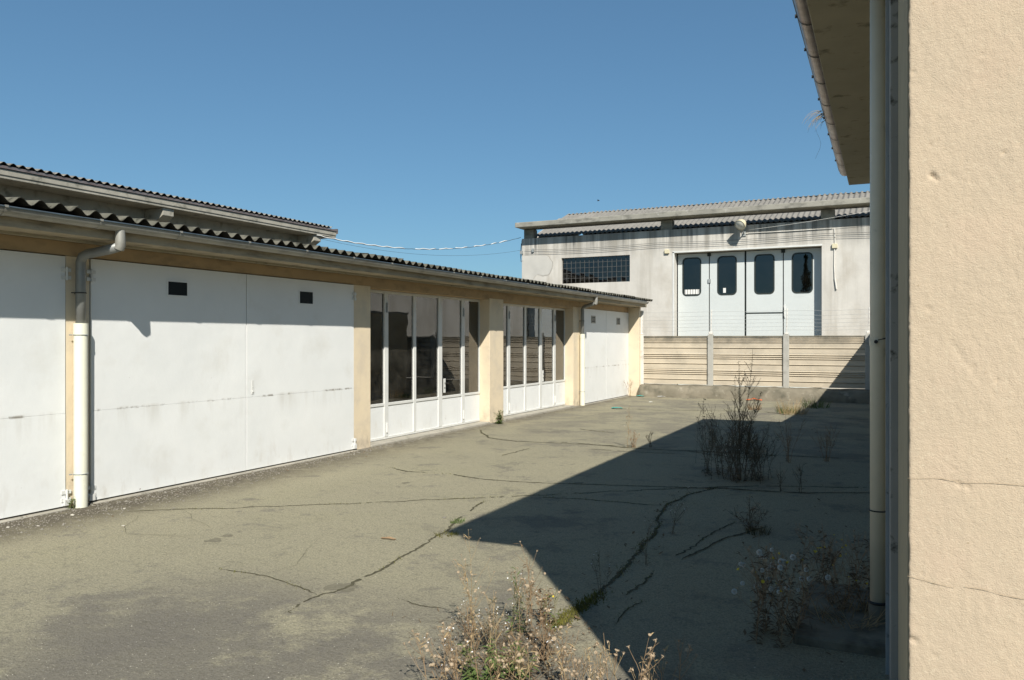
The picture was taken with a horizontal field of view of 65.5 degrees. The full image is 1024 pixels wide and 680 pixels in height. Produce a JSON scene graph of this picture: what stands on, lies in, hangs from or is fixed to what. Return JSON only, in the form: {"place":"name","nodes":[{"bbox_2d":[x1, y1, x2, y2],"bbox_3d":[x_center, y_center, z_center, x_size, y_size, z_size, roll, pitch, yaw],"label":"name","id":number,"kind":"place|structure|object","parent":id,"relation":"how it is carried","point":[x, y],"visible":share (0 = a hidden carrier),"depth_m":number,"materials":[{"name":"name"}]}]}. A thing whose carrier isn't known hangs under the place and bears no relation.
{"place":"outdoors","nodes":[
{"label":"outdoors","id":0,"kind":"place"},
{"bbox_2d":[0,0,869,277],"label":"sky","id":1,"kind":"structure","parent":0,"point":[411,125],"materials":[{"name":"blue"}]},
{"bbox_2d":[0,395,888,679],"bbox_3d":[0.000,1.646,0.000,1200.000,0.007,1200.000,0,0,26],"label":"asphalt yard","id":2,"kind":"structure","parent":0,"point":[232,565],"depth_m":6.10,"materials":[{"name":"grey asphalt"}]},
{"bbox_2d":[67,498,75,508],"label":"green weed","id":3,"kind":"object","parent":2,"relation":"on","point":[71,504],"visible":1,"depth_m":7.79,"materials":[{"name":"green plant"}]},
{"bbox_2d":[0,161,337,244],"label":"shed","id":4,"kind":"structure","parent":2,"relation":"on","point":[32,183],"depth_m":17.85,"materials":[{"name":"concrete"}]},
{"bbox_2d":[316,235,520,249],"bbox_3d":[-2.615,-3.361,26.254,0.051,1.002,9.388,0,0,39],"label":"overhead cable","id":5,"kind":"object","parent":4,"relation":"attached to","point":[404,248],"visible":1,"depth_m":25.16,"materials":[{"name":"grey plastic"}]},
{"bbox_2d":[0,396,628,538],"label":"grit","id":6,"kind":"object","parent":2,"relation":"on","point":[127,501],"visible":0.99,"depth_m":8.84,"materials":[{"name":"gravel"}]},
{"bbox_2d":[0,194,652,522],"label":"garage row","id":7,"kind":"object","parent":2,"relation":"on","point":[137,355],"visible":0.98,"depth_m":9.76,"materials":[{"name":"paint"}]},
{"bbox_2d":[0,250,70,518],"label":"door leaf","id":8,"kind":"structure","parent":7,"relation":"in","point":[32,285],"depth_m":7.51,"materials":[{"name":"white paint"}]},
{"bbox_2d":[86,259,245,500],"bbox_3d":[-3.808,0.403,8.980,0.077,2.450,2.166,0,0,26],"label":"door leaf","id":9,"kind":"structure","parent":7,"relation":"in","point":[167,345],"depth_m":8.84,"materials":[{"name":"white paint"}]},
{"bbox_2d":[246,274,356,469],"bbox_3d":[-2.833,0.403,10.950,0.077,2.450,2.206,0,0,26],"label":"door leaf","id":10,"kind":"structure","parent":7,"relation":"in","point":[300,333],"depth_m":10.79,"materials":[{"name":"white paint"}]},
{"bbox_2d":[584,309,605,402],"bbox_3d":[2.174,0.411,21.090,0.056,2.433,1.794,0,0,26],"label":"door leaf","id":11,"kind":"structure","parent":7,"relation":"in","point":[594,320],"depth_m":21.13,"materials":[{"name":"white paint"}]},
{"bbox_2d":[606,311,628,398],"bbox_3d":[3.013,0.411,22.781,0.059,2.433,1.956,0,0,26],"label":"door leaf","id":12,"kind":"structure","parent":7,"relation":"in","point":[617,323],"depth_m":22.74,"materials":[{"name":"white paint"}]},
{"bbox_2d":[0,416,852,679],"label":"stone chips","id":13,"kind":"object","parent":2,"relation":"on","point":[394,620],"visible":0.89,"depth_m":4.31,"materials":[{"name":"grey stone"}]},
{"bbox_2d":[403,625,466,679],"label":"dry weed","id":14,"kind":"object","parent":2,"relation":"on","point":[435,655],"visible":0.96,"depth_m":3.70,"materials":[{"name":"plant"}]},
{"bbox_2d":[418,622,458,668],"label":"dry weed","id":15,"kind":"object","parent":2,"relation":"on","point":[427,650],"visible":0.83,"depth_m":3.98,"materials":[{"name":"plant"}]},
{"bbox_2d":[434,531,459,537],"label":"grass tuft","id":16,"kind":"object","parent":2,"relation":"on","point":[446,533],"visible":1,"depth_m":6.73,"materials":[{"name":"green plant"}]},
{"bbox_2d":[428,623,483,679],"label":"dry weed","id":17,"kind":"object","parent":2,"relation":"on","point":[447,669],"visible":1,"depth_m":3.66,"materials":[{"name":"plant"}]},
{"bbox_2d":[450,518,464,523],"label":"grass tuft","id":18,"kind":"object","parent":2,"relation":"on","point":[458,520],"visible":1,"depth_m":7.20,"materials":[{"name":"green plant"}]},
{"bbox_2d":[459,582,481,628],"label":"dry weed","id":19,"kind":"object","parent":2,"relation":"on","point":[475,591],"visible":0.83,"depth_m":4.57,"materials":[{"name":"plant"}]},
{"bbox_2d":[452,529,494,642],"bbox_3d":[-0.234,1.344,4.320,0.205,0.658,0.285,0,0,-39],"label":"dry weed","id":20,"kind":"object","parent":2,"relation":"on","point":[466,578],"visible":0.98,"depth_m":4.30,"materials":[{"name":"plant"}]},
{"bbox_2d":[451,601,495,651],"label":"dry weed","id":21,"kind":"object","parent":2,"relation":"on","point":[467,617],"visible":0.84,"depth_m":4.22,"materials":[{"name":"brown plant"}]},
{"bbox_2d":[455,642,506,679],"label":"green weed","id":22,"kind":"object","parent":2,"relation":"on","point":[471,673],"visible":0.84,"depth_m":3.81,"materials":[{"name":"green plant"}]},
{"bbox_2d":[473,590,510,657],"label":"dry weed","id":23,"kind":"object","parent":2,"relation":"on","point":[492,622],"visible":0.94,"depth_m":4.15,"materials":[{"name":"plant"}]},
{"bbox_2d":[392,606,602,679],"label":"dry litter","id":24,"kind":"object","parent":2,"relation":"on","point":[500,647],"visible":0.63,"depth_m":4.24,"materials":[{"name":"brown plant"}]},
{"bbox_2d":[493,410,503,423],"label":"green weed","id":25,"kind":"object","parent":2,"relation":"on","point":[499,418],"visible":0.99,"depth_m":15.65,"materials":[{"name":"green plant"}]},
{"bbox_2d":[477,634,526,679],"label":"dry weed","id":26,"kind":"object","parent":2,"relation":"on","point":[502,660],"visible":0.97,"depth_m":3.77,"materials":[{"name":"plant"}]},
{"bbox_2d":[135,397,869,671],"bbox_3d":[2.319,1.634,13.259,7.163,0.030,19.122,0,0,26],"label":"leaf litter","id":27,"kind":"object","parent":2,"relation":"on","point":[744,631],"visible":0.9,"depth_m":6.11,"materials":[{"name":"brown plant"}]},
{"bbox_2d":[481,635,539,679],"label":"green weed","id":28,"kind":"object","parent":2,"relation":"on","point":[489,651],"visible":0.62,"depth_m":3.93,"materials":[{"name":"green plant"}]},
{"bbox_2d":[505,567,533,632],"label":"dry weed","id":29,"kind":"object","parent":2,"relation":"on","point":[516,604],"visible":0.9,"depth_m":4.49,"materials":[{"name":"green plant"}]},
{"bbox_2d":[502,642,539,679],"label":"dry weed","id":30,"kind":"object","parent":2,"relation":"on","point":[522,660],"visible":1,"depth_m":3.65,"materials":[{"name":"plant"}]},
{"bbox_2d":[192,408,860,625],"bbox_3d":[1.748,1.635,11.793,6.685,0.030,15.271,0,0,26],"label":"moss strip","id":31,"kind":"object","parent":2,"relation":"on","point":[585,498],"visible":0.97,"depth_m":6.56,"materials":[{"name":"green plant"}]},
{"bbox_2d":[507,541,545,639],"bbox_3d":[0.072,1.391,4.434,0.212,0.557,0.278,0,0,-3],"label":"dry weed","id":32,"kind":"object","parent":2,"relation":"on","point":[530,590],"visible":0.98,"depth_m":4.39,"materials":[{"name":"brown plant"}]},
{"bbox_2d":[505,597,557,665],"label":"dry weed","id":33,"kind":"object","parent":2,"relation":"on","point":[544,624],"visible":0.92,"depth_m":4.13,"materials":[{"name":"brown plant"}]},
{"bbox_2d":[524,577,554,626],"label":"dry weed","id":34,"kind":"object","parent":2,"relation":"on","point":[542,609],"visible":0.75,"depth_m":4.61,"materials":[{"name":"brown plant"}]},
{"bbox_2d":[541,588,560,629],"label":"dry weed","id":35,"kind":"object","parent":2,"relation":"on","point":[553,605],"visible":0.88,"depth_m":4.58,"materials":[{"name":"brown plant"}]},
{"bbox_2d":[537,633,571,679],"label":"dry weed","id":36,"kind":"object","parent":2,"relation":"on","point":[566,653],"visible":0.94,"depth_m":3.82,"materials":[{"name":"plant"}]},
{"bbox_2d":[555,623,591,679],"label":"dry weed","id":37,"kind":"object","parent":2,"relation":"on","point":[563,660],"visible":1,"depth_m":3.63,"materials":[{"name":"plant"}]},
{"bbox_2d":[551,636,608,679],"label":"dry weed","id":38,"kind":"object","parent":2,"relation":"on","point":[579,662],"visible":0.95,"depth_m":3.61,"materials":[{"name":"plant"}]},
{"bbox_2d":[548,589,612,631],"bbox_3d":[0.401,1.637,4.878,0.193,0.026,0.825,0,0,31],"label":"moss patch","id":39,"kind":"object","parent":2,"relation":"on","point":[574,611],"visible":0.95,"depth_m":4.86,"materials":[{"name":"green plant"}]},
{"bbox_2d":[591,550,611,593],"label":"dry weed","id":40,"kind":"object","parent":2,"relation":"on","point":[600,584],"visible":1,"depth_m":5.21,"materials":[{"name":"brown plant"}]},
{"bbox_2d":[592,632,663,679],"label":"dry weed","id":41,"kind":"object","parent":2,"relation":"on","point":[597,644],"visible":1,"depth_m":3.51,"materials":[{"name":"plant"}]},
{"bbox_2d":[624,409,631,446],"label":"dry weed","id":42,"kind":"object","parent":2,"relation":"on","point":[628,428],"visible":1,"depth_m":12.20,"materials":[{"name":"plant"}]},
{"bbox_2d":[600,640,656,679],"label":"dry weed","id":43,"kind":"object","parent":2,"relation":"on","point":[631,669],"visible":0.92,"depth_m":3.54,"materials":[{"name":"plant"}]},
{"bbox_2d":[629,429,639,447],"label":"dry weed","id":44,"kind":"object","parent":2,"relation":"on","point":[633,439],"visible":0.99,"depth_m":12.26,"materials":[{"name":"beige plant"}]},
{"bbox_2d":[639,520,652,564],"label":"dry weed","id":45,"kind":"object","parent":2,"relation":"on","point":[647,541],"visible":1,"depth_m":5.85,"materials":[{"name":"brown plant"}]},
{"bbox_2d":[645,432,652,446],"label":"dry weed","id":46,"kind":"object","parent":2,"relation":"on","point":[651,433],"visible":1,"depth_m":12.27,"materials":[{"name":"beige plant"}]},
{"bbox_2d":[645,639,698,679],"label":"dry weed","id":47,"kind":"object","parent":2,"relation":"on","point":[689,649],"visible":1,"depth_m":3.53,"materials":[{"name":"plant"}]},
{"bbox_2d":[668,488,689,533],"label":"dry weed","id":48,"kind":"object","parent":2,"relation":"on","point":[674,520],"visible":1,"depth_m":6.76,"materials":[{"name":"brown plant"}]},
{"bbox_2d":[515,191,869,388],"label":"workshop building","id":49,"kind":"structure","parent":2,"relation":"on","point":[700,262],"depth_m":26.94,"materials":[{"name":"white paint"}]},
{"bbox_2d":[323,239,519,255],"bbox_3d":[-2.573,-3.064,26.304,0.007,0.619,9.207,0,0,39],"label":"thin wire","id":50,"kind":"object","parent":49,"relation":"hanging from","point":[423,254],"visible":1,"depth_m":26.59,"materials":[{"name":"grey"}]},
{"bbox_2d":[562,255,629,283],"bbox_3d":[3.033,-2.535,28.749,2.610,0.940,0.022,0,0,26],"label":"window","id":51,"kind":"structure","parent":49,"relation":"in","point":[603,268],"depth_m":28.73,"materials":[{"name":"black glass"}]},
{"bbox_2d":[678,253,710,384],"bbox_3d":[6.276,-0.668,27.411,1.134,4.595,0.080,0,0,26],"label":"door leaf","id":52,"kind":"structure","parent":49,"relation":"in","point":[693,269],"depth_m":27.41,"materials":[{"name":"white paint"}]},
{"bbox_2d":[710,251,744,385],"bbox_3d":[7.273,-0.668,26.927,1.150,4.595,0.062,0,0,26],"label":"door leaf","id":53,"kind":"structure","parent":49,"relation":"in","point":[727,269],"depth_m":26.90,"materials":[{"name":"white paint"}]},
{"bbox_2d":[735,219,745,235],"bbox_3d":[7.502,-3.686,26.081,0.368,0.511,0.592,0,0,26],"label":"floodlight","id":54,"kind":"object","parent":49,"relation":"attached to","point":[740,224],"visible":1,"depth_m":25.90,"materials":[{"name":"grey paint"}]},
{"bbox_2d":[746,250,782,386],"bbox_3d":[8.365,-0.668,26.386,1.160,4.595,0.062,0,0,26],"label":"door leaf","id":55,"kind":"structure","parent":49,"relation":"in","point":[764,269],"depth_m":26.37,"materials":[{"name":"white paint"}]},
{"bbox_2d":[784,248,821,387],"bbox_3d":[9.423,-0.668,25.825,1.162,4.595,0.130,0,0,26],"label":"door leaf","id":56,"kind":"structure","parent":49,"relation":"in","point":[802,267],"depth_m":25.83,"materials":[{"name":"white paint"}]},
{"bbox_2d":[750,211,866,229],"bbox_3d":[10.743,-4.035,24.408,6.818,0.838,0.008,0,0,30],"label":"slanting wire","id":57,"kind":"object","parent":49,"relation":"attached to","point":[808,221],"visible":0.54,"depth_m":25.19,"materials":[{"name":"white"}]},
{"bbox_2d":[695,398,734,475],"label":"dry weed","id":58,"kind":"object","parent":2,"relation":"on","point":[707,454],"visible":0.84,"depth_m":9.78,"materials":[{"name":"brown plant"}]},
{"bbox_2d":[695,410,768,483],"bbox_3d":[2.579,1.218,9.329,0.791,0.915,0.901,0,0,26],"label":"dry weed","id":59,"kind":"object","parent":2,"relation":"on","point":[729,467],"visible":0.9,"depth_m":9.39,"materials":[{"name":"brown plant"}]},
{"bbox_2d":[722,350,761,480],"bbox_3d":[2.701,0.888,9.389,0.465,1.554,0.438,0,0,10],"label":"dry weed","id":60,"kind":"object","parent":2,"relation":"on","point":[749,433],"visible":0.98,"depth_m":9.35,"materials":[{"name":"brown plant"}]},
{"bbox_2d":[723,496,771,529],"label":"dry weed","id":61,"kind":"object","parent":2,"relation":"on","point":[750,517],"visible":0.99,"depth_m":6.92,"materials":[{"name":"brown plant"}]},
{"bbox_2d":[638,307,869,403],"bbox_3d":[8.406,0.412,21.299,10.446,2.575,0.611,0,0,26],"label":"concrete fence","id":62,"kind":"object","parent":2,"relation":"on","point":[709,362],"visible":0.59,"depth_m":22.12,"materials":[{"name":"beige concrete"}]},
{"bbox_2d":[723,420,784,480],"bbox_3d":[2.905,1.280,9.511,0.537,0.787,1.049,0,0,-1],"label":"dry weed","id":63,"kind":"object","parent":2,"relation":"on","point":[759,459],"visible":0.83,"depth_m":9.35,"materials":[{"name":"brown plant"}]},
{"bbox_2d":[742,523,771,535],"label":"grass tuft","id":64,"kind":"object","parent":2,"relation":"on","point":[754,531],"visible":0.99,"depth_m":6.75,"materials":[{"name":"green plant"}]},
{"bbox_2d":[731,533,831,647],"bbox_3d":[1.497,1.377,4.440,0.548,0.584,0.507,0,0,26],"label":"fluffy weed","id":65,"kind":"object","parent":2,"relation":"on","point":[779,582],"visible":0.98,"depth_m":4.40,"materials":[{"name":"brown plant"}]},
{"bbox_2d":[776,469,786,490],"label":"dry weed","id":66,"kind":"object","parent":2,"relation":"on","point":[780,481],"visible":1,"depth_m":8.69,"materials":[{"name":"brown plant"}]},
{"bbox_2d":[773,404,798,413],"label":"grass tuft","id":67,"kind":"object","parent":2,"relation":"on","point":[781,408],"visible":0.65,"depth_m":18.02,"materials":[{"name":"beige plant"}]},
{"bbox_2d":[774,414,805,462],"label":"dry weed","id":68,"kind":"object","parent":2,"relation":"on","point":[787,434],"visible":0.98,"depth_m":10.74,"materials":[{"name":"brown plant"}]},
{"bbox_2d":[775,397,815,414],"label":"grass tuft","id":69,"kind":"object","parent":2,"relation":"on","point":[791,413],"visible":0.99,"depth_m":17.65,"materials":[{"name":"plant"}]},
{"bbox_2d":[793,463,805,491],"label":"dry weed","id":70,"kind":"object","parent":2,"relation":"on","point":[801,471],"visible":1,"depth_m":8.62,"materials":[{"name":"brown plant"}]},
{"bbox_2d":[762,523,869,620],"bbox_3d":[2.209,1.373,4.727,1.401,0.594,0.606,0,0,16],"label":"flowering weed","id":71,"kind":"object","parent":2,"relation":"on","point":[855,578],"visible":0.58,"depth_m":4.75,"materials":[{"name":"brown plant"}]},
{"bbox_2d":[768,594,863,630],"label":"grass tuft","id":72,"kind":"object","parent":2,"relation":"on","point":[783,619],"visible":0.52,"depth_m":4.55,"materials":[{"name":"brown plant"}]},
{"bbox_2d":[801,397,831,408],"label":"grass tuft","id":73,"kind":"object","parent":2,"relation":"on","point":[815,405],"visible":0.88,"depth_m":19.33,"materials":[{"name":"green plant"}]},
{"bbox_2d":[809,425,839,461],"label":"dry weed","id":74,"kind":"object","parent":2,"relation":"on","point":[826,449],"visible":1,"depth_m":10.81,"materials":[{"name":"brown plant"}]},
{"bbox_2d":[810,533,846,584],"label":"dry weed","id":75,"kind":"object","parent":2,"relation":"on","point":[839,554],"visible":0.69,"depth_m":5.21,"materials":[{"name":"brown plant"}]},
{"bbox_2d":[791,578,885,630],"bbox_3d":[1.927,1.498,4.561,0.727,0.205,0.677,0,0,-22],"label":"grass tuft","id":76,"kind":"object","parent":2,"relation":"on","point":[858,609],"visible":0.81,"depth_m":4.54,"materials":[{"name":"plant"}]},
{"bbox_2d":[792,0,1023,679],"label":"building","id":77,"kind":"structure","parent":2,"relation":"on","point":[922,103],"depth_m":1.89,"materials":[{"name":"paint"}]},
{"bbox_2d":[802,110,825,153],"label":"gutter grass","id":78,"kind":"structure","parent":77,"relation":"on","point":[821,114],"depth_m":8.88,"materials":[{"name":"plant"}]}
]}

